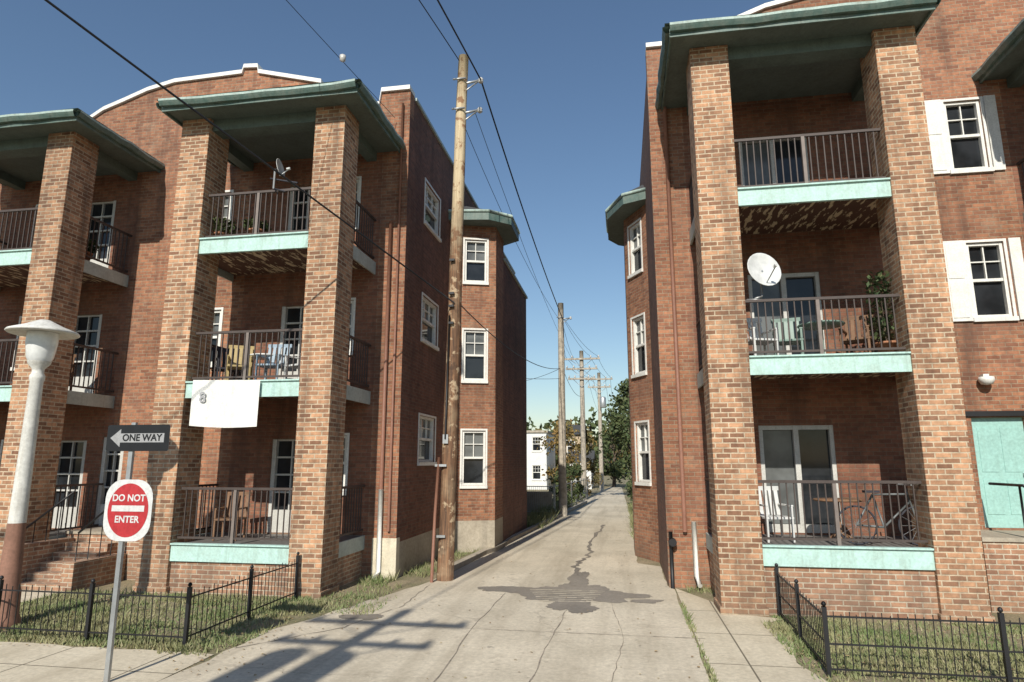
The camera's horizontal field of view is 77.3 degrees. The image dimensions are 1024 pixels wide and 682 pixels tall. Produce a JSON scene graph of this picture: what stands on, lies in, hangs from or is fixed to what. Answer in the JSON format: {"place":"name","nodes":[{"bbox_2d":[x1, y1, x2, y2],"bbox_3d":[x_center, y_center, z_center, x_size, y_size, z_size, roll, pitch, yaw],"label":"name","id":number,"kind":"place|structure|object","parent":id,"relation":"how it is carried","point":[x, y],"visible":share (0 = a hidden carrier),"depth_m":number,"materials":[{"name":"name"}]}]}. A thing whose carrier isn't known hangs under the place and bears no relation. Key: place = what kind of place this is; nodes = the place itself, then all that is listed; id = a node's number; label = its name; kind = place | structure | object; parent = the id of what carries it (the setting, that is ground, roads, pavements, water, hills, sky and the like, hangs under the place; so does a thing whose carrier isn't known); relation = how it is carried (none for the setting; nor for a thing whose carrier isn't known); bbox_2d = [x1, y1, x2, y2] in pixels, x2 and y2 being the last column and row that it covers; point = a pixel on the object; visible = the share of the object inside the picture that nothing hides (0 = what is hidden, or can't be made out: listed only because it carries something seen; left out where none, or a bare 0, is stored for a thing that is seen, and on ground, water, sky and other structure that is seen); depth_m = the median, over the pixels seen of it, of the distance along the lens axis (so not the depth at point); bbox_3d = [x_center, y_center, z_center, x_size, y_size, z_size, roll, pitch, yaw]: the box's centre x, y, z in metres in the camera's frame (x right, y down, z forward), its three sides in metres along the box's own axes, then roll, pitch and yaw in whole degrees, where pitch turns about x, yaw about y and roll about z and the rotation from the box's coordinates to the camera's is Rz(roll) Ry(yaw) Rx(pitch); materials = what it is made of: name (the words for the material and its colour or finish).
{"place":"outdoors","nodes":[
{"label":"outdoors","id":0,"kind":"place"},
{"bbox_2d":[212,217,236,234],"bbox_3d":[-6.511,-2.419,14.389,0.605,0.698,0.647,-2,-11,9],"label":"potted plant","id":1,"kind":"object","parent":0,"point":[223,227],"visible":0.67,"depth_m":14.28,"materials":[{"name":"green plant"}]},
{"bbox_2d":[0,0,774,443],"label":"sky","id":2,"kind":"structure","parent":0,"point":[564,83],"materials":[{"name":"blue"}]},
{"bbox_2d":[0,589,827,681],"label":"sidewalk","id":3,"kind":"structure","parent":0,"point":[743,648],"depth_m":8.28,"materials":[{"name":"concrete"}]},
{"bbox_2d":[158,487,709,681],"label":"alley pavement","id":4,"kind":"structure","parent":0,"point":[396,650],"depth_m":9.55,"materials":[{"name":"concrete"}]},
{"bbox_2d":[235,525,704,681],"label":"asphalt patches","id":5,"kind":"object","parent":4,"relation":"on","point":[577,591],"visible":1,"depth_m":12.15,"materials":[{"name":"grey asphalt"}]},
{"bbox_2d":[0,525,1023,681],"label":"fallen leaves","id":6,"kind":"object","parent":4,"relation":"on","point":[422,608],"visible":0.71,"depth_m":9.44,"materials":[{"name":"brown plant"}]},
{"bbox_2d":[454,501,586,570],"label":"alley kerb","id":7,"kind":"structure","parent":4,"relation":"on","point":[464,561],"depth_m":18.84,"materials":[{"name":"concrete"}]},
{"bbox_2d":[0,463,1023,681],"bbox_3d":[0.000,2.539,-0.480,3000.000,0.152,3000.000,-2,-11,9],"label":"ground","id":8,"kind":"structure","parent":0,"point":[408,581],"depth_m":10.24,"materials":[{"name":"green plant"}]},
{"bbox_2d":[0,319,79,629],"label":"street lamp","id":9,"kind":"object","parent":8,"relation":"on","point":[43,337],"visible":0.98,"depth_m":10.27,"materials":[{"name":"metal"}]},
{"bbox_2d":[0,131,98,559],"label":"brick pillars","id":10,"kind":"structure","parent":8,"relation":"on","point":[55,276],"depth_m":14.31,"materials":[{"name":"brown brick"}]},
{"bbox_2d":[0,108,164,189],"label":"porch roof","id":11,"kind":"structure","parent":10,"relation":"on","point":[23,141],"depth_m":15.35,"materials":[{"name":"paint"}]},
{"bbox_2d":[0,249,128,539],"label":"balcony floors","id":12,"kind":"structure","parent":8,"relation":"on","point":[14,267],"depth_m":15.32,"materials":[{"name":"paint"}]},
{"bbox_2d":[0,207,131,531],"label":"balcony railings","id":13,"kind":"object","parent":12,"relation":"on","point":[3,242],"visible":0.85,"depth_m":14.96,"materials":[{"name":"brown metal"}]},
{"bbox_2d":[69,354,76,390],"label":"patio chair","id":14,"kind":"object","parent":12,"relation":"on","point":[72,373],"visible":0.22,"depth_m":14.95,"materials":[{"name":"brown wood"}]},
{"bbox_2d":[85,238,99,260],"bbox_3d":[-10.447,-2.190,15.618,0.629,0.704,0.642,-2,-11,9],"label":"potted plant","id":15,"kind":"object","parent":12,"relation":"on","point":[89,248],"visible":0.27,"depth_m":15.67,"materials":[{"name":"green plant"}]},
{"bbox_2d":[21,491,207,591],"bbox_3d":[-8.617,4.239,13.866,2.760,1.919,2.446,-2,-11,9],"label":"entrance stoop","id":16,"kind":"object","parent":8,"relation":"on","point":[83,557],"visible":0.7,"depth_m":13.36,"materials":[{"name":"brick"}]},
{"bbox_2d":[103,422,170,681],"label":"traffic sign","id":17,"kind":"object","parent":8,"relation":"on","point":[128,508],"visible":1,"depth_m":7.72,"materials":[{"name":"metal"}]},
{"bbox_2d":[0,552,299,645],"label":"iron fence","id":18,"kind":"object","parent":8,"relation":"on","point":[188,597],"visible":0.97,"depth_m":9.25,"materials":[{"name":"black metal"}]},
{"bbox_2d":[132,105,358,599],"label":"brick pillars","id":19,"kind":"structure","parent":8,"relation":"on","point":[188,313],"depth_m":13.18,"materials":[{"name":"brown brick"}]},
{"bbox_2d":[156,78,404,171],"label":"porch roof","id":20,"kind":"structure","parent":19,"relation":"on","point":[270,124],"depth_m":14.15,"materials":[{"name":"paint"}]},
{"bbox_2d":[0,63,527,578],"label":"walls","id":21,"kind":"structure","parent":8,"relation":"on","point":[494,513],"depth_m":16.19,"materials":[{"name":"brick"}]},
{"bbox_2d":[0,176,488,532],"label":"windows and doors","id":22,"kind":"structure","parent":21,"relation":"attached to","point":[473,450],"depth_m":16.38,"materials":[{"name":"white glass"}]},
{"bbox_2d":[372,103,403,579],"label":"downspouts","id":23,"kind":"object","parent":21,"relation":"attached to","point":[379,530],"visible":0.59,"depth_m":14.68,"materials":[{"name":"brown paint"}]},
{"bbox_2d":[448,206,519,245],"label":"bay roof","id":24,"kind":"structure","parent":21,"relation":"attached to","point":[505,225],"depth_m":19.67,"materials":[{"name":"green paint"}]},
{"bbox_2d":[169,231,375,596],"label":"balcony floors","id":25,"kind":"structure","parent":8,"relation":"on","point":[199,564],"depth_m":13.03,"materials":[{"name":"paint"}]},
{"bbox_2d":[189,380,259,427],"bbox_3d":[-5.797,1.256,12.906,1.500,0.977,0.072,-2,-11,8],"label":"banner","id":26,"kind":"object","parent":25,"relation":"attached to","point":[225,403],"visible":1,"depth_m":12.91,"materials":[{"name":"white fabric"}]},
{"bbox_2d":[211,347,240,379],"bbox_3d":[-6.413,0.595,14.349,0.540,0.960,0.620,8,-13,-36],"label":"patio chair","id":27,"kind":"object","parent":25,"relation":"on","point":[218,360],"visible":0.59,"depth_m":14.46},
{"bbox_2d":[212,492,251,540],"bbox_3d":[-5.952,3.709,13.596,0.540,0.960,0.620,0,-11,-2],"label":"patio chair","id":28,"kind":"object","parent":25,"relation":"on","point":[239,513],"visible":0.62,"depth_m":13.72,"materials":[{"name":"brown wood"}]},
{"bbox_2d":[224,345,253,379],"bbox_3d":[-5.954,0.526,13.985,0.540,0.960,0.620,4,-11,-19],"label":"patio chair","id":29,"kind":"object","parent":25,"relation":"on","point":[229,356],"visible":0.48,"depth_m":14.17,"materials":[{"name":"yellow plastic"}]},
{"bbox_2d":[241,216,272,232],"bbox_3d":[-5.636,-2.398,14.115,0.618,0.554,0.626,-2,-11,9],"label":"potted plant","id":30,"kind":"object","parent":25,"relation":"on","point":[251,226],"visible":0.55,"depth_m":14.02,"materials":[{"name":"green plant"}]},
{"bbox_2d":[250,353,284,373],"bbox_3d":[-5.506,0.704,14.336,0.840,0.739,0.840,-2,-11,9],"label":"round table","id":31,"kind":"object","parent":25,"relation":"on","point":[263,354],"visible":0.2,"depth_m":14.08,"materials":[{"name":"white plastic"}]},
{"bbox_2d":[254,344,292,379],"bbox_3d":[-5.150,0.492,13.809,0.540,0.960,0.620,-1,-11,4],"label":"patio chair","id":32,"kind":"object","parent":25,"relation":"on","point":[273,365],"visible":0.65,"depth_m":13.97,"materials":[{"name":"blue plastic"}]},
{"bbox_2d":[177,187,375,543],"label":"balcony railings","id":33,"kind":"object","parent":25,"relation":"on","point":[232,537],"visible":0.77,"depth_m":13.37,"materials":[{"name":"brown metal"}]},
{"bbox_2d":[270,158,297,191],"bbox_3d":[-4.934,-3.581,13.860,0.571,0.720,0.381,4,-12,-22],"label":"satellite dish","id":34,"kind":"object","parent":33,"relation":"on","point":[280,167],"visible":0.88,"depth_m":13.82,"materials":[{"name":"grey metal"}]},
{"bbox_2d":[283,355,300,378],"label":"patio chair","id":35,"kind":"object","parent":25,"relation":"on","point":[290,365],"visible":0.19,"depth_m":13.69,"materials":[{"name":"white plastic"}]},
{"bbox_2d":[110,493,718,681],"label":"weeds","id":36,"kind":"object","parent":8,"relation":"on","point":[547,514],"visible":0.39,"depth_m":12.84,"materials":[{"name":"green plant"}]},
{"bbox_2d":[430,54,483,582],"bbox_3d":[-1.235,-0.947,14.913,1.038,12.608,0.474,1,-11,-5],"label":"utility pole","id":37,"kind":"object","parent":8,"relation":"on","point":[446,542],"visible":0.97,"depth_m":14.53,"materials":[{"name":"brown wood"}]},
{"bbox_2d":[44,0,612,407],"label":"overhead wires","id":38,"kind":"object","parent":37,"relation":"attached to","point":[343,58],"visible":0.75,"depth_m":13.58,"materials":[{"name":"black metal"}]},
{"bbox_2d":[527,491,551,510],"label":"garden wall","id":39,"kind":"structure","parent":8,"relation":"on","point":[544,498],"depth_m":32.80,"materials":[{"name":"concrete"}]},
{"bbox_2d":[527,430,555,489],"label":"white house","id":40,"kind":"structure","parent":8,"relation":"on","point":[538,459],"depth_m":59.54,"materials":[{"name":"white paint"}]},
{"bbox_2d":[527,477,588,511],"bbox_3d":[2.999,8.785,36.932,5.197,1.450,15.512,-7,-13,34],"label":"chain link fence","id":41,"kind":"object","parent":8,"relation":"on","point":[554,498],"visible":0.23,"depth_m":31.43,"materials":[{"name":"metal"}]},
{"bbox_2d":[534,418,593,488],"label":"tree","id":42,"kind":"object","parent":8,"relation":"on","point":[570,459],"visible":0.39,"depth_m":48.85,"materials":[{"name":"green plant"}]},
{"bbox_2d":[557,303,571,515],"bbox_3d":[2.597,3.220,31.044,0.784,10.401,0.400,-2,-11,9],"label":"utility pole","id":43,"kind":"object","parent":8,"relation":"on","point":[562,442],"visible":0.96,"depth_m":30.86,"materials":[{"name":"brown wood"}]},
{"bbox_2d":[548,469,584,506],"bbox_3d":[3.009,8.600,37.223,2.081,2.407,1.846,6,-12,-27],"label":"bush","id":44,"kind":"object","parent":8,"relation":"on","point":[579,487],"visible":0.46,"depth_m":36.98,"materials":[{"name":"green plant"}]},
{"bbox_2d":[556,462,585,501],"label":"bush","id":45,"kind":"object","parent":8,"relation":"on","point":[575,468],"visible":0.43,"depth_m":40.77,"materials":[{"name":"green plant"}]},
{"bbox_2d":[546,415,595,468],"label":"tree","id":46,"kind":"object","parent":8,"relation":"on","point":[588,437],"visible":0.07,"depth_m":74.38,"materials":[{"name":"green plant"}]},
{"bbox_2d":[566,425,586,465],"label":"tan house","id":47,"kind":"structure","parent":8,"relation":"on","point":[577,427],"depth_m":69.16,"materials":[{"name":"beige"}]},
{"bbox_2d":[527,406,630,473],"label":"distant trees","id":48,"kind":"object","parent":8,"relation":"on","point":[591,423],"visible":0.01,"depth_m":119.39,"materials":[{"name":"green plant"}]},
{"bbox_2d":[568,450,595,488],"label":"garage","id":49,"kind":"structure","parent":8,"relation":"on","point":[591,455],"depth_m":61.08,"materials":[{"name":"white"}]},
{"bbox_2d":[565,351,599,499],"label":"utility pole","id":50,"kind":"object","parent":8,"relation":"on","point":[581,359],"visible":0.93,"depth_m":44.38,"materials":[{"name":"brown wood"}]},
{"bbox_2d":[574,457,602,494],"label":"bush","id":51,"kind":"object","parent":8,"relation":"on","point":[590,465],"visible":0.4,"depth_m":48.69,"materials":[{"name":"green plant"}]},
{"bbox_2d":[586,373,612,491],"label":"utility pole","id":52,"kind":"object","parent":8,"relation":"on","point":[601,402],"visible":0.85,"depth_m":55.96,"materials":[{"name":"brown wood"}]},
{"bbox_2d":[591,425,630,486],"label":"tree","id":53,"kind":"object","parent":8,"relation":"on","point":[610,470],"visible":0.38,"depth_m":65.69,"materials":[{"name":"green plant"}]},
{"bbox_2d":[598,378,631,485],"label":"tree","id":54,"kind":"object","parent":8,"relation":"on","point":[623,399],"visible":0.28,"depth_m":46.03,"materials":[{"name":"green plant"}]},
{"bbox_2d":[602,394,631,479],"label":"tree","id":55,"kind":"object","parent":8,"relation":"on","point":[606,415],"visible":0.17,"depth_m":58.09,"materials":[{"name":"green plant"}]},
{"bbox_2d":[619,401,630,471],"bbox_3d":[7.785,6.300,36.541,3.157,6.607,3.724,6,-12,-27],"label":"tree","id":56,"kind":"object","parent":8,"relation":"on","point":[626,459],"visible":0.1,"depth_m":36.99,"materials":[{"name":"green plant"}]},
{"bbox_2d":[625,482,631,509],"bbox_3d":[6.384,7.579,31.629,1.527,2.266,1.753,4,-11,-18],"label":"bush","id":57,"kind":"object","parent":8,"relation":"on","point":[629,488],"visible":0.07,"depth_m":31.78,"materials":[{"name":"green plant"}]},
{"bbox_2d":[689,177,938,618],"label":"balcony floors","id":58,"kind":"structure","parent":8,"relation":"on","point":[885,579],"depth_m":11.04,"materials":[{"name":"paint"}]},
{"bbox_2d":[746,318,779,355],"bbox_3d":[4.706,-0.034,12.261,0.540,0.960,0.620,1,-11,-7],"label":"patio chair","id":59,"kind":"object","parent":58,"relation":"on","point":[756,337],"visible":0.53,"depth_m":12.26,"materials":[{"name":"white plastic"}]},
{"bbox_2d":[758,486,795,542],"bbox_3d":[4.778,3.166,11.748,0.540,0.960,0.620,0,-11,-2],"label":"patio chair","id":60,"kind":"object","parent":58,"relation":"on","point":[777,503],"visible":0.65,"depth_m":11.93,"materials":[{"name":"white plastic"}]},
{"bbox_2d":[771,317,803,354],"bbox_3d":[5.303,-0.024,12.312,0.540,0.960,0.620,-4,-11,21],"label":"patio chair","id":61,"kind":"object","parent":58,"relation":"on","point":[793,339],"visible":0.6,"depth_m":12.52,"materials":[{"name":"green plastic"}]},
{"bbox_2d":[688,128,927,545],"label":"balcony railings","id":62,"kind":"object","parent":58,"relation":"on","point":[838,539],"visible":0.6,"depth_m":11.44,"materials":[{"name":"brown metal"}]},
{"bbox_2d":[746,253,780,299],"bbox_3d":[4.589,-1.222,11.576,0.632,0.874,0.526,-2,-11,9],"label":"satellite dish","id":63,"kind":"object","parent":62,"relation":"attached to","point":[764,269],"visible":1,"depth_m":11.72,"materials":[{"name":"white metal"}]},
{"bbox_2d":[797,320,844,353],"bbox_3d":[5.865,0.045,12.090,0.840,0.739,0.840,-2,-11,9],"label":"round table","id":64,"kind":"object","parent":58,"relation":"on","point":[807,325],"visible":0.39,"depth_m":12.08,"materials":[{"name":"green plastic"}]},
{"bbox_2d":[812,498,862,541],"bbox_3d":[6.013,3.281,11.763,0.840,0.739,0.840,-2,-11,9],"label":"round table","id":65,"kind":"object","parent":58,"relation":"on","point":[839,500],"visible":0.61,"depth_m":11.67,"materials":[{"name":"brown wood"}]},
{"bbox_2d":[838,314,875,352],"bbox_3d":[6.559,-0.056,12.147,0.540,0.960,0.620,-8,-14,37],"label":"patio chair","id":66,"kind":"object","parent":58,"relation":"on","point":[860,338],"visible":0.67,"depth_m":12.31,"materials":[{"name":"brown wood"}]},
{"bbox_2d":[839,484,917,545],"bbox_3d":[6.505,3.012,11.110,1.671,1.038,0.520,-2,-11,9],"label":"bicycle","id":67,"kind":"object","parent":58,"relation":"on","point":[876,492],"visible":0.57,"depth_m":11.11,"materials":[{"name":"metal"}]},
{"bbox_2d":[862,270,895,351],"bbox_3d":[6.861,-0.488,11.820,0.603,1.689,0.632,-2,-11,9],"label":"potted plant","id":68,"kind":"object","parent":58,"relation":"on","point":[884,333],"visible":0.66,"depth_m":11.74,"materials":[{"name":"green plant"}]},
{"bbox_2d":[624,0,1023,588],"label":"walls","id":69,"kind":"structure","parent":8,"relation":"on","point":[958,42],"depth_m":13.63,"materials":[{"name":"brick"}]},
{"bbox_2d":[605,185,645,245],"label":"bay roof","id":70,"kind":"structure","parent":69,"relation":"attached to","point":[621,208],"depth_m":18.61,"materials":[{"name":"green paint"}]},
{"bbox_2d":[663,106,702,588],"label":"downspouts","id":71,"kind":"object","parent":69,"relation":"attached to","point":[672,541],"visible":0.93,"depth_m":13.53,"materials":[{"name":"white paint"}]},
{"bbox_2d":[627,95,1023,532],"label":"windows and doors","id":72,"kind":"structure","parent":69,"relation":"attached to","point":[977,283],"depth_m":13.17,"materials":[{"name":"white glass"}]},
{"bbox_2d":[686,25,995,624],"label":"brick pillars","id":73,"kind":"structure","parent":8,"relation":"on","point":[937,455],"depth_m":11.29,"materials":[{"name":"brown brick"}]},
{"bbox_2d":[655,0,940,115],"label":"porch roof","id":74,"kind":"structure","parent":73,"relation":"on","point":[805,52],"depth_m":12.45,"materials":[{"name":"paint"}]},
{"bbox_2d":[775,563,1023,681],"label":"iron fence","id":75,"kind":"object","parent":8,"relation":"on","point":[1001,623],"visible":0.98,"depth_m":7.58,"materials":[{"name":"black metal"}]},
{"bbox_2d":[981,482,1023,613],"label":"entrance stoop","id":76,"kind":"object","parent":8,"relation":"on","point":[1003,551],"visible":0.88,"depth_m":10.93,"materials":[{"name":"brick"}]},
{"bbox_2d":[1017,158,1023,177],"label":"balcony railings","id":77,"kind":"object","parent":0,"point":[1021,161],"visible":1,"depth_m":13.17,"materials":[{"name":"brown metal"}]},
{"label":"brick pillars","id":78,"kind":"object","parent":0,"visible":0},
{"bbox_2d":[971,18,1023,87],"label":"porch roof","id":79,"kind":"structure","parent":78,"relation":"on","point":[1004,59],"depth_m":13.16,"materials":[{"name":"paint"}]}
]}

